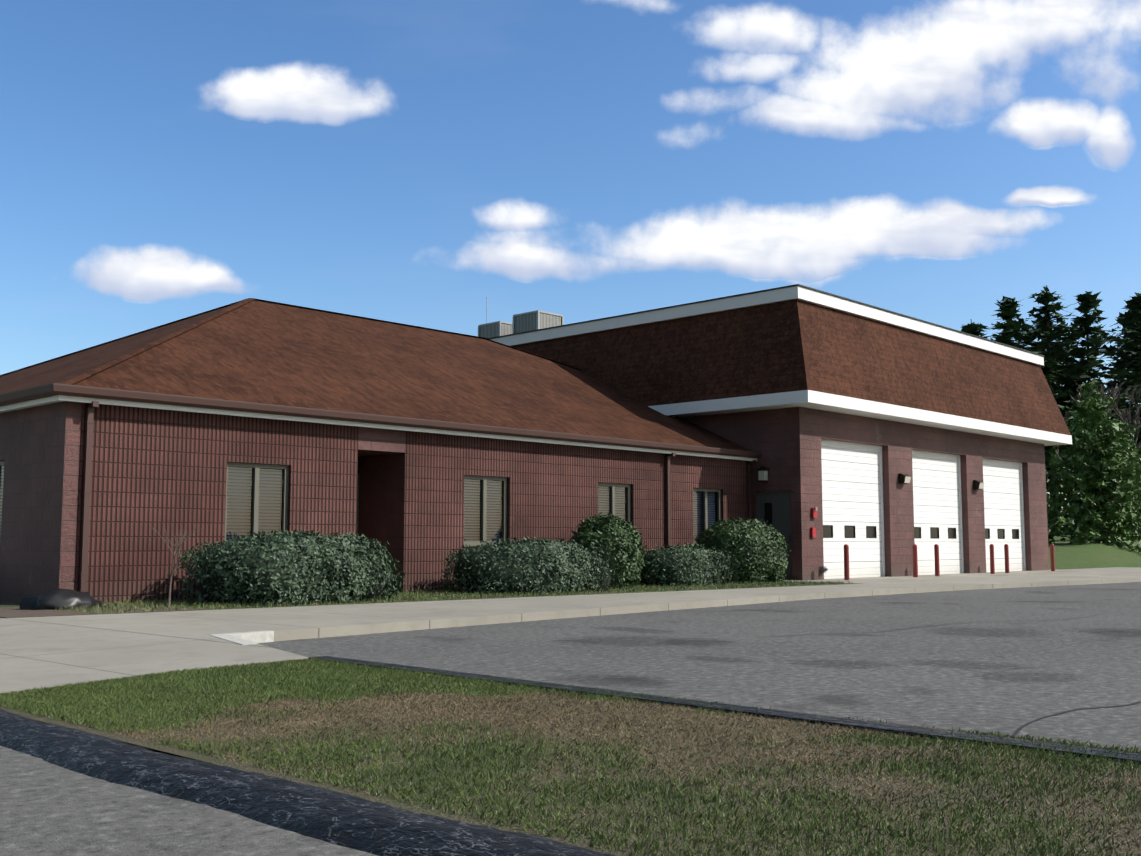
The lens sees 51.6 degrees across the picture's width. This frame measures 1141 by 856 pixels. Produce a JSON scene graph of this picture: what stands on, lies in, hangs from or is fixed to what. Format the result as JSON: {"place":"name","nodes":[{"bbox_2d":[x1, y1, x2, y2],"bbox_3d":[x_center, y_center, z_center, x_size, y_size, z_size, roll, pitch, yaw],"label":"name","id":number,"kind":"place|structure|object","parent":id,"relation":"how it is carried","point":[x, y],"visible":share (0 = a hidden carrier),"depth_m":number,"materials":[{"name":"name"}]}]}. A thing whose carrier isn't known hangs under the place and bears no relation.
{"place":"outdoors","nodes":[
{"label":"outdoors","id":0,"kind":"place"},
{"bbox_2d":[0,746,377,855],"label":"road","id":1,"kind":"structure","parent":0,"point":[48,809],"depth_m":3.89,"materials":[{"name":"grey asphalt"}]},
{"bbox_2d":[0,401,746,603],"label":"office walls","id":2,"kind":"structure","parent":0,"point":[157,470],"depth_m":18.23,"materials":[{"name":"brown brick"}]},
{"bbox_2d":[0,461,720,546],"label":"window frames","id":3,"kind":"structure","parent":2,"relation":"in","point":[284,516],"depth_m":21.31,"materials":[{"name":"metal"}]},
{"bbox_2d":[0,465,717,540],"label":"window glass","id":4,"kind":"object","parent":3,"relation":"in","point":[698,510],"visible":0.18,"depth_m":24.21,"materials":[{"name":"grey glass"}]},
{"bbox_2d":[226,467,619,540],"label":"window blinds","id":5,"kind":"object","parent":3,"relation":"in","point":[273,487],"depth_m":18.36,"materials":[{"name":"beige fabric"}]},
{"bbox_2d":[0,300,749,450],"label":"roof","id":6,"kind":"structure","parent":2,"relation":"on","point":[255,351],"depth_m":23.27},
{"bbox_2d":[0,298,580,384],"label":"office roof hip caps","id":7,"kind":"object","parent":6,"relation":"on","point":[103,366],"visible":0.54,"depth_m":23.04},
{"bbox_2d":[0,395,756,460],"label":"office fascia trim","id":8,"kind":"structure","parent":6,"relation":"attached to","point":[35,403],"depth_m":18.60,"materials":[{"name":"metal"}]},
{"bbox_2d":[0,383,761,591],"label":"gutter and downspouts","id":9,"kind":"object","parent":8,"relation":"attached to","point":[35,393],"visible":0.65,"depth_m":17.97,"materials":[{"name":"brown metal"}]},
{"bbox_2d":[0,581,861,617],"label":"grass strip","id":10,"kind":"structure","parent":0,"point":[453,597],"depth_m":17.96,"materials":[{"name":"green plant"}]},
{"bbox_2d":[0,603,208,617],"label":"bed mulch","id":11,"kind":"object","parent":10,"relation":"on","point":[9,612],"visible":0.5,"depth_m":14.22,"materials":[{"name":"brown soil"}]},
{"bbox_2d":[19,588,105,609],"bbox_3d":[-6.414,2.156,14.962,0.691,0.258,1.007,-2,-6,20],"label":"plastic bag lump","id":12,"kind":"object","parent":11,"relation":"on","point":[55,599],"visible":0.83,"depth_m":14.73,"materials":[{"name":"black plastic"}]},
{"bbox_2d":[154,524,203,606],"bbox_3d":[-5.093,1.781,15.248,0.507,1.078,0.786,3,-7,-31],"label":"bare sapling","id":13,"kind":"object","parent":11,"relation":"on","point":[172,569],"visible":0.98,"depth_m":15.13,"materials":[{"name":"brown plant"}]},
{"bbox_2d":[177,529,405,604],"bbox_3d":[-3.906,1.972,16.930,2.215,1.060,3.340,-5,-8,43],"label":"juniper shrub","id":14,"kind":"object","parent":10,"relation":"on","point":[276,567],"visible":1,"depth_m":16.04,"materials":[{"name":"green plant"}]},
{"bbox_2d":[440,536,622,594],"bbox_3d":[-0.604,2.345,20.318,1.987,0.930,3.406,-5,-8,43],"label":"juniper shrub","id":15,"kind":"object","parent":10,"relation":"on","point":[527,565],"visible":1,"depth_m":19.44,"materials":[{"name":"green plant"}]},
{"bbox_2d":[566,512,646,587],"bbox_3d":[0.661,2.293,22.167,1.546,1.393,1.483,-5,-8,43],"label":"round shrub","id":16,"kind":"object","parent":10,"relation":"on","point":[620,538],"visible":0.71,"depth_m":21.76,"materials":[{"name":"green plant"}]},
{"bbox_2d":[639,542,738,586],"bbox_3d":[2.285,2.694,23.444,1.492,0.842,2.508,-5,-8,43],"label":"hedge shrub","id":17,"kind":"object","parent":10,"relation":"on","point":[678,564],"visible":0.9,"depth_m":22.75,"materials":[{"name":"green plant"}]},
{"bbox_2d":[694,516,790,582],"bbox_3d":[3.619,2.576,25.081,1.982,1.396,1.995,-5,-8,43],"label":"ball shrub","id":18,"kind":"object","parent":10,"relation":"on","point":[756,548],"visible":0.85,"depth_m":24.41,"materials":[{"name":"green plant"}]},
{"bbox_2d":[0,0,1140,531],"label":"sky","id":19,"kind":"structure","parent":0,"point":[421,163],"materials":[{"name":"blue"}]},
{"bbox_2d":[36,532,1140,765],"bbox_3d":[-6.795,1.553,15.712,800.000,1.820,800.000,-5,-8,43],"label":"terrain","id":20,"kind":"structure","parent":0,"point":[1078,556],"depth_m":45.53,"materials":[{"name":"green plant"}]},
{"bbox_2d":[0,601,19,603],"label":"bed mulch","id":21,"kind":"object","parent":20,"relation":"on","point":[4,602],"depth_m":16.45,"materials":[{"name":"brown soil"}]},
{"bbox_2d":[0,618,308,692],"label":"concrete walkway","id":22,"kind":"structure","parent":20,"relation":"on","point":[35,654],"depth_m":9.06,"materials":[{"name":"grey concrete"}]},
{"bbox_2d":[0,709,615,855],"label":"asphalt curb","id":23,"kind":"structure","parent":20,"relation":"on","point":[348,821],"depth_m":4.06,"materials":[{"name":"black asphalt"}]},
{"bbox_2d":[0,663,1140,855],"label":"verge grass","id":24,"kind":"structure","parent":20,"relation":"on","point":[416,806],"depth_m":4.38,"materials":[{"name":"green plant"}]},
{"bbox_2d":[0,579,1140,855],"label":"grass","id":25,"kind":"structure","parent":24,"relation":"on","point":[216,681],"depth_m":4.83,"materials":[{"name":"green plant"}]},
{"bbox_2d":[258,582,1140,749],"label":"parking lot","id":26,"kind":"structure","parent":20,"relation":"on","point":[1101,667],"depth_m":9.84,"materials":[{"name":"grey asphalt"}]},
{"bbox_2d":[8,567,1140,646],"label":"concrete walk","id":27,"kind":"structure","parent":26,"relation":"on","point":[298,622],"depth_m":15.25,"materials":[{"name":"grey concrete"}]},
{"bbox_2d":[211,630,273,644],"bbox_3d":[-2.953,1.895,10.385,0.539,0.104,1.561,1,-6,-9],"label":"curb nose paint","id":28,"kind":"object","parent":27,"relation":"on","point":[248,638],"visible":0.63,"depth_m":10.88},
{"bbox_2d":[844,544,849,579],"bbox_3d":[6.208,3.066,26.512,0.113,0.906,0.114,-5,-8,43],"label":"bollard","id":29,"kind":"object","parent":27,"relation":"on","point":[846,561],"visible":0.9,"depth_m":26.48,"materials":[{"name":"red metal"}]},
{"bbox_2d":[912,544,917,576],"bbox_3d":[8.440,3.296,28.863,0.113,0.906,0.114,-5,-8,43],"label":"bollard","id":30,"kind":"object","parent":27,"relation":"on","point":[915,562],"visible":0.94,"depth_m":28.82,"materials":[{"name":"red metal"}]},
{"bbox_2d":[934,544,939,575],"bbox_3d":[9.230,3.377,29.695,0.113,0.906,0.114,-5,-8,43],"label":"bollard","id":31,"kind":"object","parent":27,"relation":"on","point":[936,558],"visible":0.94,"depth_m":29.66,"materials":[{"name":"red metal"}]},
{"bbox_2d":[989,544,994,573],"bbox_3d":[11.461,3.607,32.047,0.113,0.906,0.114,-5,-8,43],"label":"bollard","id":32,"kind":"object","parent":27,"relation":"on","point":[992,565],"visible":0.88,"depth_m":32.01,"materials":[{"name":"red metal"}]},
{"bbox_2d":[1004,544,1008,572],"bbox_3d":[12.114,3.674,32.734,0.113,0.906,0.114,-5,-8,43],"label":"bollard","id":33,"kind":"object","parent":27,"relation":"on","point":[1006,551],"visible":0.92,"depth_m":32.70,"materials":[{"name":"red metal"}]},
{"bbox_2d":[1050,544,1054,570],"bbox_3d":[14.346,3.903,35.085,0.113,0.906,0.114,-5,-8,43],"label":"bollard","id":34,"kind":"object","parent":27,"relation":"on","point":[1052,556],"visible":0.94,"depth_m":35.05,"materials":[{"name":"red metal"}]},
{"bbox_2d":[309,656,1140,764],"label":"pavement edge","id":35,"kind":"object","parent":26,"relation":"on","point":[854,723],"visible":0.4,"depth_m":5.68,"materials":[{"name":"grey concrete"}]},
{"bbox_2d":[555,571,1136,685],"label":"lot stains","id":36,"kind":"object","parent":26,"relation":"on","point":[832,662],"visible":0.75,"depth_m":10.67,"materials":[{"name":"grey asphalt"}]},
{"bbox_2d":[763,588,1140,735],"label":"pavement cracks","id":37,"kind":"object","parent":26,"relation":"on","point":[1016,732],"visible":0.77,"depth_m":6.61,"materials":[{"name":"black asphalt"}]},
{"bbox_2d":[501,407,1048,579],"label":"garage walls","id":38,"kind":"structure","parent":20,"relation":"on","point":[786,442],"depth_m":29.41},
{"bbox_2d":[478,303,511,337],"bbox_3d":[-2.113,-3.097,35.703,0.980,1.800,0.980,-5,-8,43],"label":"rooftop condenser","id":39,"kind":"object","parent":38,"relation":"on","point":[494,329],"visible":0.4,"depth_m":35.29,"materials":[{"name":"metal"}]},
{"bbox_2d":[512,310,563,333],"bbox_3d":[-0.948,-2.813,34.501,1.060,1.000,1.060,-5,-8,43],"label":"rooftop condenser","id":40,"kind":"object","parent":38,"relation":"on","point":[530,321],"visible":0.54,"depth_m":34.16,"materials":[{"name":"metal"}]},
{"bbox_2d":[757,466,768,481],"bbox_3d":[4.429,1.059,27.069,0.190,0.350,0.220,-5,-8,43],"label":"wall lantern","id":41,"kind":"object","parent":38,"relation":"attached to","point":[763,473],"depth_m":27.00,"materials":[{"name":"grey metal"}]},
{"bbox_2d":[757,490,791,579],"bbox_3d":[4.695,2.500,26.963,0.960,2.120,0.085,-5,-8,43],"label":"door","id":42,"kind":"structure","parent":38,"relation":"attached to","point":[780,501],"depth_m":26.90,"materials":[{"name":"metal"}]},
{"bbox_2d":[765,503,771,525],"bbox_3d":[4.555,2.024,27.124,0.200,0.600,0.012,-5,-8,43],"label":"door window","id":43,"kind":"structure","parent":42,"relation":"attached to","point":[768,511],"depth_m":27.12,"materials":[{"name":"black glass"}]},
{"bbox_2d":[511,299,1070,434],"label":"mansard roof","id":44,"kind":"structure","parent":38,"relation":"on","point":[788,346],"depth_m":29.07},
{"bbox_2d":[488,284,1044,356],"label":"roof edge trim","id":45,"kind":"structure","parent":44,"relation":"on","point":[764,291],"depth_m":30.12,"materials":[{"name":"grey metal"}]},
{"bbox_2d":[490,286,1071,445],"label":"roof fascia","id":46,"kind":"structure","parent":44,"relation":"attached to","point":[811,399],"depth_m":29.20,"materials":[{"name":"white metal"}]},
{"bbox_2d":[810,507,827,572],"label":"fire alarm boxes","id":47,"kind":"object","parent":38,"relation":"attached to","point":[823,569],"visible":1,"depth_m":26.70,"materials":[{"name":"red"}]},
{"bbox_2d":[898,473,910,483],"bbox_3d":[8.460,1.284,29.842,0.200,0.260,0.280,-5,-8,43],"label":"wall pack light","id":48,"kind":"object","parent":38,"relation":"attached to","point":[904,478],"visible":1,"depth_m":29.77,"materials":[{"name":"brown metal"}]},
{"bbox_2d":[821,441,1023,578],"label":"garage doors","id":49,"kind":"structure","parent":38,"relation":"in","point":[852,510],"depth_m":31.03,"materials":[{"name":"white metal"}]},
{"bbox_2d":[823,526,1017,537],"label":"garage door windows","id":50,"kind":"structure","parent":49,"relation":"in","point":[849,531],"depth_m":30.81,"materials":[{"name":"black glass"}]},
{"bbox_2d":[822,460,1018,562],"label":"garage door gaskets","id":51,"kind":"object","parent":49,"relation":"attached to","point":[916,527],"visible":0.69,"depth_m":31.01,"materials":[{"name":"black rubber"}]},
{"bbox_2d":[821,439,1025,576],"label":"garage door stops","id":52,"kind":"object","parent":38,"relation":"attached to","point":[882,515],"visible":0.48,"depth_m":32.55,"materials":[{"name":"white metal"}]},
{"bbox_2d":[973,480,983,489],"bbox_3d":[11.413,1.588,32.953,0.200,0.260,0.280,-5,-8,43],"label":"wall pack light","id":53,"kind":"object","parent":38,"relation":"attached to","point":[978,484],"visible":1,"depth_m":32.88,"materials":[{"name":"brown metal"}]},
{"bbox_2d":[961,319,990,338],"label":"pine tree","id":54,"kind":"object","parent":20,"relation":"on","point":[973,328],"visible":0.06,"depth_m":71.43,"materials":[{"name":"green plant"}]},
{"bbox_2d":[986,296,1071,409],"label":"pine tree","id":55,"kind":"object","parent":20,"relation":"on","point":[1011,328],"visible":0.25,"depth_m":73.64,"materials":[{"name":"green plant"}]},
{"bbox_2d":[1034,322,1083,530],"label":"pine tree","id":56,"kind":"object","parent":20,"relation":"on","point":[1056,360],"visible":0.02,"depth_m":84.28,"materials":[{"name":"green plant"}]},
{"bbox_2d":[995,285,1129,535],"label":"pine tree","id":57,"kind":"object","parent":20,"relation":"on","point":[1044,298],"visible":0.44,"depth_m":74.36,"materials":[{"name":"green plant"}]},
{"bbox_2d":[1052,417,1111,490],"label":"bare tree","id":58,"kind":"object","parent":20,"relation":"on","point":[1053,446],"visible":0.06,"depth_m":60.54,"materials":[{"name":"brown plant"}]},
{"bbox_2d":[1045,382,1140,552],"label":"leafy tree","id":59,"kind":"object","parent":20,"relation":"on","point":[1081,523],"visible":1,"depth_m":49.99,"materials":[{"name":"green plant"}]},
{"bbox_2d":[1046,291,1140,485],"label":"pine tree","id":60,"kind":"object","parent":20,"relation":"on","point":[1095,341],"visible":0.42,"depth_m":75.52,"materials":[{"name":"green plant"}]},
{"bbox_2d":[1070,381,1140,458],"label":"bare tree","id":61,"kind":"object","parent":20,"relation":"on","point":[1130,396],"visible":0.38,"depth_m":69.08,"materials":[{"name":"brown plant"}]},
{"bbox_2d":[1084,420,1140,539],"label":"young pine tree","id":62,"kind":"object","parent":20,"relation":"on","point":[1131,445],"visible":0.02,"depth_m":60.53,"materials":[{"name":"green plant"}]},
{"bbox_2d":[1095,389,1140,449],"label":"bare tree","id":63,"kind":"object","parent":20,"relation":"on","point":[1136,415],"visible":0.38,"depth_m":64.78,"materials":[{"name":"brown plant"}]},
{"bbox_2d":[1096,310,1140,530],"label":"pine tree","id":64,"kind":"object","parent":20,"relation":"on","point":[1123,324],"visible":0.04,"depth_m":86.61,"materials":[{"name":"green plant"}]},
{"bbox_2d":[1097,292,1140,466],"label":"pine tree","id":65,"kind":"object","parent":20,"relation":"on","point":[1133,328],"visible":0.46,"depth_m":77.25,"materials":[{"name":"green plant"}]}
]}

